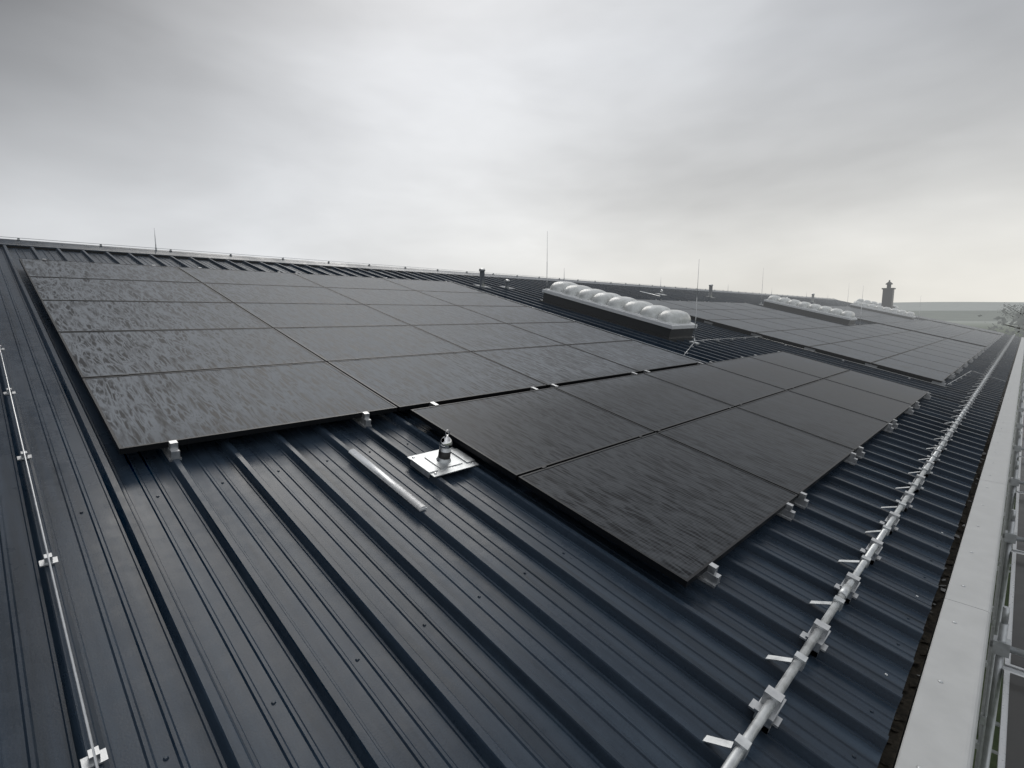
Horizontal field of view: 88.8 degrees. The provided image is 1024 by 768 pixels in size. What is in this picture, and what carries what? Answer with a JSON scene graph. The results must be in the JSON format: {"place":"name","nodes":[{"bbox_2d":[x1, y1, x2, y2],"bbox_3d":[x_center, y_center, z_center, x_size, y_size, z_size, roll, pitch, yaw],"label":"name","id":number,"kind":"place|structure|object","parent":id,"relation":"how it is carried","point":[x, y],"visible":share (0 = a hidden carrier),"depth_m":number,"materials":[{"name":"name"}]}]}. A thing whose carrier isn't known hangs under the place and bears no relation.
{"place":"outdoors","nodes":[
{"label":"outdoors","id":0,"kind":"place"},
{"bbox_2d":[0,0,1023,302],"label":"sky","id":1,"kind":"structure","parent":0,"point":[830,148],"materials":[{"name":"grey"}]},
{"bbox_2d":[893,302,1023,321],"bbox_3d":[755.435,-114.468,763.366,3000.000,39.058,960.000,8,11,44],"label":"hills","id":2,"kind":"structure","parent":0,"point":[959,311],"depth_m":1073.09,"materials":[{"name":"grey"}]},
{"bbox_2d":[947,321,1023,767],"bbox_3d":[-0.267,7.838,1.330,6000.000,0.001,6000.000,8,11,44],"label":"ground","id":3,"kind":"structure","parent":0,"point":[986,325],"depth_m":14.74,"materials":[{"name":"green plant"}]},
{"bbox_2d":[839,300,1023,767],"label":"eave gutter","id":4,"kind":"object","parent":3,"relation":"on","point":[935,722],"visible":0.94,"depth_m":2.66,"materials":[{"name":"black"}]},
{"bbox_2d":[0,245,1020,767],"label":"roof sheet","id":5,"kind":"object","parent":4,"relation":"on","point":[310,597],"visible":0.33,"depth_m":2.33,"materials":[{"name":"metal"}]},
{"bbox_2d":[0,238,836,299],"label":"ridge cap","id":6,"kind":"object","parent":5,"relation":"on","point":[23,244],"visible":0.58,"depth_m":10.50,"materials":[{"name":"metal"}]},
{"bbox_2d":[0,236,1002,767],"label":"lightning conductors","id":7,"kind":"object","parent":5,"relation":"on","point":[96,756],"visible":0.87,"depth_m":2.08,"materials":[{"name":"metal"}]},
{"bbox_2d":[349,291,658,510],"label":"seam bars","id":8,"kind":"object","parent":5,"relation":"on","point":[393,484],"visible":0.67,"depth_m":3.10,"materials":[{"name":"metal"}]},
{"bbox_2d":[42,259,1003,587],"bbox_3d":[12.903,-2.435,20.468,46.115,0.101,8.625,-8,25,-45],"label":"pv mounting","id":9,"kind":"object","parent":5,"relation":"on","point":[710,577],"visible":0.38,"depth_m":3.84,"materials":[{"name":"metal"}]},
{"bbox_2d":[19,258,1002,587],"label":"pv modules","id":10,"kind":"object","parent":9,"relation":"on","point":[695,486],"visible":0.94,"depth_m":5.03,"materials":[{"name":"black glass"}]},
{"bbox_2d":[154,229,920,343],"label":"air terminals","id":11,"kind":"object","parent":5,"relation":"on","point":[694,342],"visible":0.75,"depth_m":9.79,"materials":[{"name":"metal"}]},
{"bbox_2d":[407,288,787,477],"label":"roof anchors","id":12,"kind":"object","parent":5,"relation":"on","point":[446,458],"visible":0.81,"depth_m":3.43,"materials":[{"name":"silver metal"}]},
{"bbox_2d":[473,268,895,308],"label":"chimney vents","id":13,"kind":"object","parent":5,"relation":"on","point":[887,296],"visible":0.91,"depth_m":32.09,"materials":[{"name":"black metal"}]},
{"bbox_2d":[539,281,915,341],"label":"rooflights","id":14,"kind":"object","parent":5,"relation":"on","point":[664,322],"visible":0.93,"depth_m":10.93,"materials":[{"name":"white plastic"}]},
{"bbox_2d":[702,334,1014,767],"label":"snow guard","id":15,"kind":"object","parent":5,"relation":"on","point":[767,708],"visible":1,"depth_m":2.42,"materials":[{"name":"metal"}]},
{"bbox_2d":[974,361,1023,767],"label":"scaffold","id":16,"kind":"object","parent":3,"relation":"on","point":[1006,640],"visible":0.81,"depth_m":4.43,"materials":[{"name":"metal"}]},
{"bbox_2d":[978,302,1023,362],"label":"trees","id":17,"kind":"object","parent":3,"relation":"on","point":[1019,318],"visible":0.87,"depth_m":48.55,"materials":[{"name":"brown plant"}]}
]}

